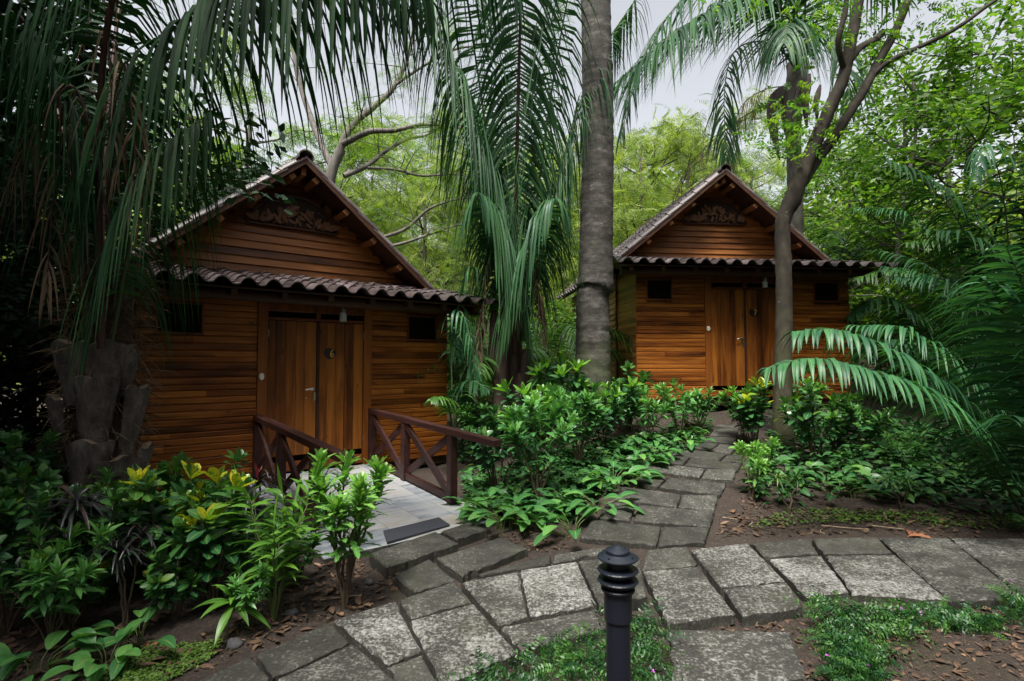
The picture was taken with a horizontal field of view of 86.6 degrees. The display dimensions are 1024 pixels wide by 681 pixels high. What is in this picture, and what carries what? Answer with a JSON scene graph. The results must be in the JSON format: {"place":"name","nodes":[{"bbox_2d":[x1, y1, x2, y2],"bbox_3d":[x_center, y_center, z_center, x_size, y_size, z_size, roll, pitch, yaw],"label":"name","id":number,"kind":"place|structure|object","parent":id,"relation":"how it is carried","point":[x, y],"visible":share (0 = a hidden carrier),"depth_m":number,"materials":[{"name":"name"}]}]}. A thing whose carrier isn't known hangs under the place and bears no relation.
{"place":"outdoors","nodes":[
{"label":"outdoors","id":0,"kind":"place"},
{"bbox_2d":[0,356,1023,680],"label":"ground","id":1,"kind":"structure","parent":0,"point":[194,626],"depth_m":4.33,"materials":[{"name":"brown soil"}]},
{"bbox_2d":[0,430,33,491],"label":"leafy shrub","id":2,"kind":"object","parent":1,"relation":"on","point":[13,440],"visible":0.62,"depth_m":4.26,"materials":[{"name":"green plant"}]},
{"bbox_2d":[0,428,66,564],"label":"leafy shrub","id":3,"kind":"object","parent":1,"relation":"on","point":[44,471],"visible":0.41,"depth_m":4.37,"materials":[{"name":"green plant"}]},
{"bbox_2d":[0,127,78,450],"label":"dark tree","id":4,"kind":"object","parent":1,"relation":"on","point":[15,370],"visible":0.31,"depth_m":8.28,"materials":[{"name":"green plant"}]},
{"bbox_2d":[0,481,89,636],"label":"leafy shrub","id":5,"kind":"object","parent":1,"relation":"on","point":[44,493],"visible":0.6,"depth_m":3.55,"materials":[{"name":"green plant"}]},
{"bbox_2d":[0,460,111,608],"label":"croton","id":6,"kind":"object","parent":1,"relation":"on","point":[9,505],"visible":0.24,"depth_m":3.82,"materials":[{"name":"green plant"}]},
{"bbox_2d":[0,625,113,680],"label":"broadleaf plant","id":7,"kind":"object","parent":1,"relation":"on","point":[10,662],"visible":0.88,"depth_m":3.07,"materials":[{"name":"green plant"}]},
{"bbox_2d":[0,518,122,649],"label":"leafy shrub","id":8,"kind":"object","parent":1,"relation":"on","point":[49,598],"visible":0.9,"depth_m":3.33,"materials":[{"name":"green plant"}]},
{"bbox_2d":[11,530,126,634],"bbox_3d":[-2.858,1.596,3.554,0.482,0.679,0.577,-1,-3,30],"label":"croton","id":9,"kind":"object","parent":1,"relation":"on","point":[86,598],"visible":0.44,"depth_m":3.51,"materials":[{"name":"green plant"}]},
{"bbox_2d":[8,482,129,596],"bbox_3d":[-3.127,1.476,3.864,0.755,0.960,0.754,0,-2,-9],"label":"dracaena","id":10,"kind":"object","parent":1,"relation":"on","point":[76,495],"visible":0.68,"depth_m":3.79,"materials":[{"name":"black plant"}]},
{"bbox_2d":[0,93,140,434],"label":"dark tree","id":11,"kind":"object","parent":1,"relation":"on","point":[41,382],"depth_m":10.58,"materials":[{"name":"green plant"}]},
{"bbox_2d":[27,486,137,603],"bbox_3d":[-3.123,1.504,4.080,0.725,0.942,0.867,0,-2,-9],"label":"croton","id":12,"kind":"object","parent":1,"relation":"on","point":[115,495],"visible":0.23,"depth_m":3.84,"materials":[{"name":"green plant"}]},
{"bbox_2d":[0,25,180,387],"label":"dark tree","id":13,"kind":"object","parent":1,"relation":"on","point":[13,119],"visible":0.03,"depth_m":10.40,"materials":[{"name":"green plant"}]},
{"bbox_2d":[40,618,145,680],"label":"broadleaf plant","id":14,"kind":"object","parent":1,"relation":"on","point":[93,671],"visible":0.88,"depth_m":3.02,"materials":[{"name":"green plant"}]},
{"bbox_2d":[0,4,186,402],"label":"dark tree","id":15,"kind":"object","parent":1,"relation":"on","point":[7,213],"visible":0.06,"depth_m":10.33,"materials":[{"name":"green plant"}]},
{"bbox_2d":[67,604,175,678],"bbox_3d":[-2.368,1.831,3.279,0.495,0.183,0.694,2,-3,-39],"label":"broadleaf plant","id":16,"kind":"object","parent":1,"relation":"on","point":[119,662],"visible":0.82,"depth_m":3.25,"materials":[{"name":"green plant"}]},
{"bbox_2d":[70,520,180,627],"bbox_3d":[-2.575,1.574,3.608,0.571,0.728,0.572,0,-2,-10],"label":"dracaena","id":17,"kind":"object","parent":1,"relation":"on","point":[117,546],"visible":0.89,"depth_m":3.59,"materials":[{"name":"black plant"}]},
{"bbox_2d":[61,451,196,587],"bbox_3d":[-3.006,1.468,4.269,0.963,1.047,0.805,1,-3,-34],"label":"croton","id":18,"kind":"object","parent":1,"relation":"on","point":[181,455],"visible":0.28,"depth_m":4.23,"materials":[{"name":"green plant"}]},
{"bbox_2d":[0,43,261,460],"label":"dark tree","id":19,"kind":"object","parent":1,"relation":"on","point":[28,269],"visible":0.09,"depth_m":8.59,"materials":[{"name":"green plant"}]},
{"bbox_2d":[1,153,275,295],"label":"dark tree","id":20,"kind":"object","parent":1,"relation":"on","point":[227,184],"visible":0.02,"depth_m":13.64,"materials":[{"name":"green plant"}]},
{"bbox_2d":[0,0,286,251],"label":"dark tree","id":21,"kind":"object","parent":1,"relation":"on","point":[77,80],"visible":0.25,"depth_m":8.37,"materials":[{"name":"green plant"}]},
{"bbox_2d":[0,0,297,466],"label":"dark tree","id":22,"kind":"object","parent":1,"relation":"on","point":[30,327],"visible":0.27,"depth_m":7.12,"materials":[{"name":"green plant"}]},
{"bbox_2d":[99,638,222,680],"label":"creeper","id":23,"kind":"object","parent":1,"relation":"on","point":[138,675],"visible":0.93,"depth_m":3.19,"materials":[{"name":"green plant"}]},
{"bbox_2d":[117,460,216,602],"bbox_3d":[-2.584,1.442,4.087,0.639,1.066,0.623,1,-2,-17],"label":"croton","id":24,"kind":"object","parent":1,"relation":"on","point":[141,501],"visible":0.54,"depth_m":3.95,"materials":[{"name":"green plant"}]},
{"bbox_2d":[135,544,212,620],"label":"croton","id":25,"kind":"object","parent":1,"relation":"on","point":[156,584],"visible":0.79,"depth_m":3.61,"materials":[{"name":"green plant"}]},
{"bbox_2d":[126,446,249,573],"bbox_3d":[-2.818,1.446,4.575,1.012,1.100,0.845,-2,-3,35],"label":"croton","id":26,"kind":"object","parent":1,"relation":"on","point":[240,454],"visible":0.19,"depth_m":4.67,"materials":[{"name":"green plant"}]},
{"bbox_2d":[155,465,256,613],"bbox_3d":[-2.135,1.424,3.837,0.604,1.033,0.619,1,-2,-25],"label":"croton","id":27,"kind":"object","parent":1,"relation":"on","point":[209,540],"visible":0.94,"depth_m":3.74,"materials":[{"name":"green plant"}]},
{"bbox_2d":[192,574,270,645],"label":"lance leaf plant","id":28,"kind":"object","parent":1,"relation":"on","point":[225,618],"visible":0.88,"depth_m":3.46,"materials":[{"name":"green plant"}]},
{"bbox_2d":[179,463,295,575],"bbox_3d":[-2.214,1.490,4.448,0.778,0.979,0.758,0,-2,7],"label":"dracaena","id":29,"kind":"object","parent":1,"relation":"on","point":[258,476],"visible":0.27,"depth_m":4.46,"materials":[{"name":"green plant"}]},
{"bbox_2d":[59,24,430,302],"bbox_3d":[-7.831,-2.864,15.772,11.348,10.806,9.328,-1,-2,20],"label":"feathery tree","id":30,"kind":"object","parent":1,"relation":"on","point":[358,148],"visible":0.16,"depth_m":15.18,"materials":[{"name":"green plant"}]},
{"bbox_2d":[199,497,291,597],"bbox_3d":[-1.899,1.550,4.091,0.722,0.785,0.604,-1,-2,21],"label":"croton","id":31,"kind":"object","parent":1,"relation":"on","point":[245,557],"visible":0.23,"depth_m":3.98,"materials":[{"name":"green plant"}]},
{"bbox_2d":[224,551,285,627],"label":"leafy shrub","id":32,"kind":"object","parent":1,"relation":"on","point":[245,591],"visible":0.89,"depth_m":3.50,"materials":[{"name":"green plant"}]},
{"bbox_2d":[0,0,529,523],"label":"old palm","id":33,"kind":"object","parent":1,"relation":"on","point":[98,366],"visible":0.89,"depth_m":4.75,"materials":[{"name":"plant"}]},
{"bbox_2d":[214,454,330,619],"bbox_3d":[-1.602,1.359,3.647,0.717,1.134,0.738,2,-3,-37],"label":"ginger","id":34,"kind":"object","parent":1,"relation":"on","point":[286,549],"visible":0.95,"depth_m":3.66,"materials":[{"name":"green plant"}]},
{"bbox_2d":[53,149,502,494],"bbox_3d":[-4.601,-0.010,10.166,5.921,5.877,7.081,2,-3,-38],"label":"wooden cabin","id":35,"kind":"object","parent":1,"relation":"on","point":[327,312],"visible":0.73,"depth_m":8.02,"materials":[{"name":"brown wood"}]},
{"bbox_2d":[154,299,204,334],"bbox_3d":[-4.200,-0.286,6.869,0.534,0.428,0.069,2,-3,-38],"label":"window","id":36,"kind":"structure","parent":35,"relation":"in","point":[198,329],"depth_m":6.89,"materials":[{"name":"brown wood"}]},
{"bbox_2d":[266,320,316,457],"bbox_3d":[-3.105,0.671,7.665,0.675,1.896,0.114,2,-3,-38],"label":"door leaf","id":37,"kind":"structure","parent":35,"relation":"in","point":[291,370],"depth_m":7.68,"materials":[{"name":"brown wood"}]},
{"bbox_2d":[319,322,363,449],"bbox_3d":[-2.551,0.690,8.127,0.675,1.896,0.079,2,-3,-38],"label":"door leaf","id":38,"kind":"structure","parent":35,"relation":"in","point":[341,344],"depth_m":8.12,"materials":[{"name":"brown wood"}]},
{"bbox_2d":[406,314,437,341],"bbox_3d":[-1.495,-0.203,9.013,0.567,0.428,0.069,2,-3,-38],"label":"window","id":39,"kind":"structure","parent":35,"relation":"in","point":[419,327],"depth_m":9.02,"materials":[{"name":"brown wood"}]},
{"bbox_2d":[297,448,394,608],"bbox_3d":[-1.190,1.362,3.870,0.705,1.164,0.629,0,-2,-11],"label":"lobed croton","id":40,"kind":"object","parent":1,"relation":"on","point":[338,507],"visible":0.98,"depth_m":3.83,"materials":[{"name":"green plant"}]},
{"bbox_2d":[245,464,505,562],"bbox_3d":[-1.820,1.975,6.622,2.030,0.320,3.075,2,-3,-38],"label":"footbridge","id":41,"kind":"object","parent":1,"relation":"on","point":[410,503],"visible":0.33,"depth_m":6.20,"materials":[{"name":"stone"}]},
{"bbox_2d":[252,414,355,531],"bbox_3d":[-2.446,1.455,6.072,0.110,1.003,3.252,2,-3,-38],"label":"railing","id":42,"kind":"object","parent":41,"relation":"on","point":[280,445],"visible":0.64,"depth_m":6.27,"materials":[{"name":"wood"}]},
{"bbox_2d":[383,517,449,542],"bbox_3d":[-1.008,1.944,5.597,0.324,0.016,0.859,-2,-3,44],"label":"door mat","id":43,"kind":"object","parent":41,"relation":"on","point":[406,531],"depth_m":5.56,"materials":[{"name":"rubber"}]},
{"bbox_2d":[368,408,500,504],"bbox_3d":[-1.165,1.494,7.087,0.110,1.003,3.252,2,-3,-38],"label":"railing","id":44,"kind":"object","parent":41,"relation":"on","point":[404,469],"visible":0.88,"depth_m":7.07,"materials":[{"name":"wood"}]},
{"bbox_2d":[325,102,469,292],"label":"feathery tree","id":45,"kind":"object","parent":1,"relation":"on","point":[352,193],"visible":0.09,"depth_m":21.17,"materials":[{"name":"green plant"}]},
{"bbox_2d":[253,0,580,246],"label":"branching tree","id":46,"kind":"object","parent":1,"relation":"on","point":[334,161],"visible":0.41,"depth_m":13.03,"materials":[{"name":"green plant"}]},
{"bbox_2d":[318,105,560,353],"bbox_3d":[-3.371,-2.462,18.318,9.725,9.945,9.989,-1,-3,33],"label":"feathery tree","id":47,"kind":"object","parent":1,"relation":"on","point":[423,253],"visible":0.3,"depth_m":17.65,"materials":[{"name":"green plant"}]},
{"bbox_2d":[325,82,580,295],"bbox_3d":[-2.923,-4.771,27.613,14.752,14.047,12.126,2,-3,-34],"label":"feathery tree","id":48,"kind":"object","parent":1,"relation":"on","point":[417,151],"visible":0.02,"depth_m":25.57,"materials":[{"name":"green plant"}]},
{"bbox_2d":[423,309,498,426],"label":"young palm","id":49,"kind":"object","parent":1,"relation":"on","point":[464,386],"visible":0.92,"depth_m":8.65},
{"bbox_2d":[417,341,571,450],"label":"young palm","id":50,"kind":"object","parent":1,"relation":"on","point":[465,365],"visible":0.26,"depth_m":9.69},
{"bbox_2d":[461,403,534,488],"bbox_3d":[-0.191,1.440,7.012,0.873,1.226,0.933,-2,-3,36],"label":"leafy shrub","id":51,"kind":"object","parent":1,"relation":"on","point":[487,462],"visible":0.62,"depth_m":7.01,"materials":[{"name":"green plant"}]},
{"bbox_2d":[455,493,550,531],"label":"broadleaf plant","id":52,"kind":"object","parent":1,"relation":"on","point":[478,513],"visible":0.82,"depth_m":5.76,"materials":[{"name":"green plant"}]},
{"bbox_2d":[368,0,651,454],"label":"red stem palm","id":53,"kind":"object","parent":1,"relation":"on","point":[504,247],"visible":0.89,"depth_m":9.02,"materials":[{"name":"plant"}]},
{"bbox_2d":[0,437,1023,680],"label":"leaf litter","id":54,"kind":"object","parent":1,"relation":"on","point":[257,641],"visible":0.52,"depth_m":3.62,"materials":[{"name":"plant"}]},
{"bbox_2d":[0,114,1023,389],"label":"distant wood","id":55,"kind":"object","parent":1,"relation":"on","point":[666,174],"depth_m":27.31,"materials":[{"name":"green plant"}]},
{"bbox_2d":[492,377,553,470],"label":"leafy shrub","id":56,"kind":"object","parent":1,"relation":"on","point":[503,386],"visible":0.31,"depth_m":7.87,"materials":[{"name":"green plant"}]},
{"bbox_2d":[494,499,574,530],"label":"broadleaf plant","id":57,"kind":"object","parent":1,"relation":"on","point":[511,510],"visible":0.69,"depth_m":5.73,"materials":[{"name":"green plant"}]},
{"bbox_2d":[496,294,575,389],"bbox_3d":[0.988,0.109,14.270,3.584,3.187,3.686,-1,-2,19],"label":"tall bush","id":58,"kind":"object","parent":1,"relation":"on","point":[571,319],"visible":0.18,"depth_m":14.12,"materials":[{"name":"green plant"}]},
{"bbox_2d":[497,394,585,499],"bbox_3d":[0.345,1.302,6.502,1.072,1.356,0.905,0,-2,3],"label":"leafy shrub","id":59,"kind":"object","parent":1,"relation":"on","point":[565,431],"visible":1,"depth_m":6.43,"materials":[{"name":"green plant"}]},
{"bbox_2d":[456,320,632,372],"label":"young palm","id":60,"kind":"object","parent":1,"relation":"on","point":[570,340],"visible":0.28,"depth_m":11.04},
{"bbox_2d":[526,351,590,420],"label":"leafy shrub","id":61,"kind":"object","parent":1,"relation":"on","point":[562,371],"visible":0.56,"depth_m":8.84,"materials":[{"name":"green plant"}]},
{"bbox_2d":[481,141,649,338],"bbox_3d":[1.434,-3.200,21.727,9.490,9.448,9.239,1,-2,-23],"label":"feathery tree","id":62,"kind":"object","parent":1,"relation":"on","point":[572,253],"visible":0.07,"depth_m":20.98,"materials":[{"name":"green plant"}]},
{"bbox_2d":[435,597,696,680],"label":"false heather","id":63,"kind":"object","parent":1,"relation":"on","point":[569,666],"visible":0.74,"depth_m":3.08,"materials":[{"name":"green plant"}]},
{"bbox_2d":[530,505,603,545],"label":"broadleaf plant","id":64,"kind":"object","parent":1,"relation":"on","point":[548,529],"visible":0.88,"depth_m":5.51,"materials":[{"name":"green plant"}]},
{"bbox_2d":[539,381,610,469],"bbox_3d":[0.891,1.172,7.502,0.843,1.263,0.999,1,-2,-22],"label":"leafy shrub","id":65,"kind":"object","parent":1,"relation":"on","point":[593,409],"visible":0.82,"depth_m":7.34,"materials":[{"name":"green plant"}]},
{"bbox_2d":[459,417,714,523],"bbox_3d":[1.639,1.706,7.643,4.930,0.859,2.866,1,-2,-20],"label":"ground cover","id":66,"kind":"object","parent":1,"relation":"on","point":[571,475],"visible":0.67,"depth_m":7.38,"materials":[{"name":"green plant"}]},
{"bbox_2d":[575,0,613,434],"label":"tall palm","id":67,"kind":"object","parent":1,"relation":"on","point":[592,341],"visible":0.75,"depth_m":9.23,"materials":[{"name":"grey plant"}]},
{"bbox_2d":[561,489,644,515],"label":"broadleaf plant","id":68,"kind":"object","parent":1,"relation":"on","point":[612,510],"visible":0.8,"depth_m":5.91,"materials":[{"name":"green plant"}]},
{"bbox_2d":[581,386,626,446],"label":"leafy shrub","id":69,"kind":"object","parent":1,"relation":"on","point":[613,412],"visible":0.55,"depth_m":8.06,"materials":[{"name":"green plant"}]},
{"bbox_2d":[573,460,651,490],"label":"broadleaf plant","id":70,"kind":"object","parent":1,"relation":"on","point":[614,480],"visible":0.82,"depth_m":6.66,"materials":[{"name":"green plant"}]},
{"bbox_2d":[597,545,638,680],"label":"bollard light","id":71,"kind":"object","parent":1,"relation":"on","point":[618,580],"visible":1,"depth_m":2.35,"materials":[{"name":"metal"}]},
{"bbox_2d":[601,375,644,442],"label":"leafy shrub","id":72,"kind":"object","parent":1,"relation":"on","point":[633,386],"visible":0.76,"depth_m":8.51,"materials":[{"name":"green plant"}]},
{"bbox_2d":[499,93,786,324],"bbox_3d":[4.456,-4.064,22.070,11.281,11.536,11.588,1,-2,-22],"label":"feathery tree","id":73,"kind":"object","parent":1,"relation":"on","point":[681,143],"visible":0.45,"depth_m":19.51,"materials":[{"name":"green plant"}]},
{"bbox_2d":[616,385,675,444],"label":"leafy shrub","id":74,"kind":"object","parent":1,"relation":"on","point":[646,400],"visible":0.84,"depth_m":8.36,"materials":[{"name":"green plant"}]},
{"bbox_2d":[652,377,699,431],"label":"leafy shrub","id":75,"kind":"object","parent":1,"relation":"on","point":[691,401],"visible":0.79,"depth_m":8.85,"materials":[{"name":"green plant"}]},
{"bbox_2d":[573,85,822,255],"bbox_3d":[9.599,-5.277,26.436,13.486,13.426,13.128,0,-2,-3],"label":"feathery tree","id":76,"kind":"object","parent":1,"relation":"on","point":[752,126],"visible":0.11,"depth_m":25.05,"materials":[{"name":"green plant"}]},
{"bbox_2d":[556,163,908,410],"bbox_3d":[4.325,-0.725,13.557,5.921,5.877,7.079,0,-2,-5],"label":"wooden cabin","id":77,"kind":"object","parent":1,"relation":"on","point":[692,300],"visible":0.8,"depth_m":10.72,"materials":[{"name":"brown wood"}]},
{"bbox_2d":[711,289,744,385],"bbox_3d":[4.234,-0.060,10.639,0.675,1.896,0.114,0,-2,-5],"label":"door leaf","id":78,"kind":"structure","parent":77,"relation":"in","point":[728,357],"depth_m":10.65,"materials":[{"name":"brown wood"}]},
{"bbox_2d":[746,290,775,385],"bbox_3d":[4.953,-0.057,10.726,0.675,1.896,0.079,0,-2,-5],"label":"door leaf","id":79,"kind":"structure","parent":77,"relation":"in","point":[760,304],"depth_m":10.72,"materials":[{"name":"brown wood"}]},
{"bbox_2d":[725,376,774,447],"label":"croton","id":80,"kind":"object","parent":1,"relation":"on","point":[752,401],"visible":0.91,"depth_m":8.05,"materials":[{"name":"green plant"}]},
{"bbox_2d":[729,439,771,498],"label":"lobed croton","id":81,"kind":"object","parent":1,"relation":"on","point":[761,464],"visible":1,"depth_m":6.41,"materials":[{"name":"green plant"}]},
{"bbox_2d":[613,0,920,233],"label":"crown palm","id":82,"kind":"object","parent":1,"relation":"on","point":[782,37],"visible":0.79,"depth_m":13.30,"materials":[{"name":"green plant"}]},
{"bbox_2d":[679,126,868,257],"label":"feathery tree","id":83,"kind":"object","parent":1,"relation":"on","point":[774,200],"visible":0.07,"depth_m":23.76,"materials":[{"name":"green plant"}]},
{"bbox_2d":[774,381,849,460],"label":"croton","id":84,"kind":"object","parent":1,"relation":"on","point":[802,411],"visible":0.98,"depth_m":7.48,"materials":[{"name":"green plant"}]},
{"bbox_2d":[805,632,903,680],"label":"false heather","id":85,"kind":"object","parent":1,"relation":"on","point":[845,658],"visible":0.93,"depth_m":3.08,"materials":[{"name":"green plant"}]},
{"bbox_2d":[804,218,907,306],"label":"young palm","id":86,"kind":"object","parent":1,"relation":"on","point":[849,252],"visible":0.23,"depth_m":14.99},
{"bbox_2d":[700,0,1023,450],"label":"forked tree","id":87,"kind":"object","parent":1,"relation":"on","point":[817,150],"visible":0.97,"depth_m":8.39,"materials":[{"name":"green plant"}]},
{"bbox_2d":[840,391,898,458],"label":"croton","id":88,"kind":"object","parent":1,"relation":"on","point":[874,423],"visible":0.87,"depth_m":7.74,"materials":[{"name":"green plant"}]},
{"bbox_2d":[779,584,961,669],"bbox_3d":[2.294,1.832,3.560,1.200,0.298,0.889,2,-3,-38],"label":"false heather","id":89,"kind":"object","parent":1,"relation":"on","point":[849,618],"visible":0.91,"depth_m":3.50,"materials":[{"name":"green plant"}]},
{"bbox_2d":[738,411,1023,512],"bbox_3d":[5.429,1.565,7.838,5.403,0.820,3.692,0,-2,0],"label":"ground cover","id":90,"kind":"object","parent":1,"relation":"on","point":[848,446],"visible":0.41,"depth_m":7.08,"materials":[{"name":"green plant"}]},
{"bbox_2d":[747,228,1023,512],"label":"clump palm","id":91,"kind":"object","parent":1,"relation":"on","point":[1003,373],"visible":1,"depth_m":5.56,"materials":[{"name":"plant"}]},
{"bbox_2d":[750,507,1023,528],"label":"creeper","id":92,"kind":"object","parent":1,"relation":"on","point":[841,518],"visible":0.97,"depth_m":5.80,"materials":[{"name":"green plant"}]},
{"bbox_2d":[777,125,1011,380],"bbox_3d":[12.582,-2.864,19.005,8.055,9.150,6.674,1,-2,-17],"label":"broadleaf tree","id":93,"kind":"object","parent":1,"relation":"on","point":[821,208],"visible":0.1,"depth_m":19.27,"materials":[{"name":"green plant"}]},
{"bbox_2d":[770,0,1023,374],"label":"broadleaf tree","id":94,"kind":"object","parent":1,"relation":"on","point":[1000,18],"visible":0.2,"depth_m":12.64,"materials":[{"name":"green plant"}]},
{"bbox_2d":[777,63,1023,351],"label":"broadleaf tree","id":95,"kind":"object","parent":1,"relation":"on","point":[862,151],"visible":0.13,"depth_m":15.05,"materials":[{"name":"green plant"}]},
{"bbox_2d":[804,119,1009,316],"bbox_3d":[12.619,-3.037,17.505,5.590,9.650,5.484,-2,-3,37],"label":"thin tree","id":96,"kind":"object","parent":1,"relation":"on","point":[820,174],"visible":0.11,"depth_m":17.98,"materials":[{"name":"green plant"}]},
{"bbox_2d":[848,271,967,401],"bbox_3d":[9.092,0.096,13.023,3.686,3.187,3.584,1,-2,-17],"label":"tall bush","id":97,"kind":"object","parent":1,"relation":"on","point":[874,318],"visible":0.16,"depth_m":12.43,"materials":[{"name":"green plant"}]},
{"bbox_2d":[797,30,1023,401],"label":"thin tree","id":98,"kind":"object","parent":1,"relation":"on","point":[961,147],"visible":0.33,"depth_m":12.32,"materials":[{"name":"green plant"}]},
{"bbox_2d":[814,0,1023,335],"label":"broadleaf tree","id":99,"kind":"object","parent":1,"relation":"on","point":[1007,113],"visible":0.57,"depth_m":11.16,"materials":[{"name":"green plant"}]},
{"bbox_2d":[843,206,1022,408],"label":"clump palm","id":100,"kind":"object","parent":1,"relation":"on","point":[859,310],"visible":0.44,"depth_m":10.71,"materials":[{"name":"plant"}]},
{"bbox_2d":[848,19,1023,397],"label":"thin tree","id":101,"kind":"object","parent":1,"relation":"on","point":[904,111],"visible":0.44,"depth_m":11.52,"materials":[{"name":"green plant"}]},
{"bbox_2d":[870,143,1023,393],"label":"clump palm","id":102,"kind":"object","parent":1,"relation":"on","point":[974,166],"visible":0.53,"depth_m":8.52,"materials":[{"name":"plant"}]},
{"bbox_2d":[906,579,1023,639],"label":"false heather","id":103,"kind":"object","parent":1,"relation":"on","point":[960,618],"visible":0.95,"depth_m":3.61,"materials":[{"name":"green plant"}]},
{"bbox_2d":[1,0,1023,319],"label":"sky","id":104,"kind":"structure","parent":0,"point":[696,83],"materials":[{"name":"white"}]},
{"bbox_2d":[200,522,1023,680],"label":"path","id":105,"kind":"structure","parent":0,"point":[450,624],"depth_m":3.92,"materials":[{"name":"stone"}]},
{"bbox_2d":[580,424,742,549],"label":"path","id":106,"kind":"structure","parent":0,"point":[688,522],"depth_m":6.16,"materials":[{"name":"stone"}]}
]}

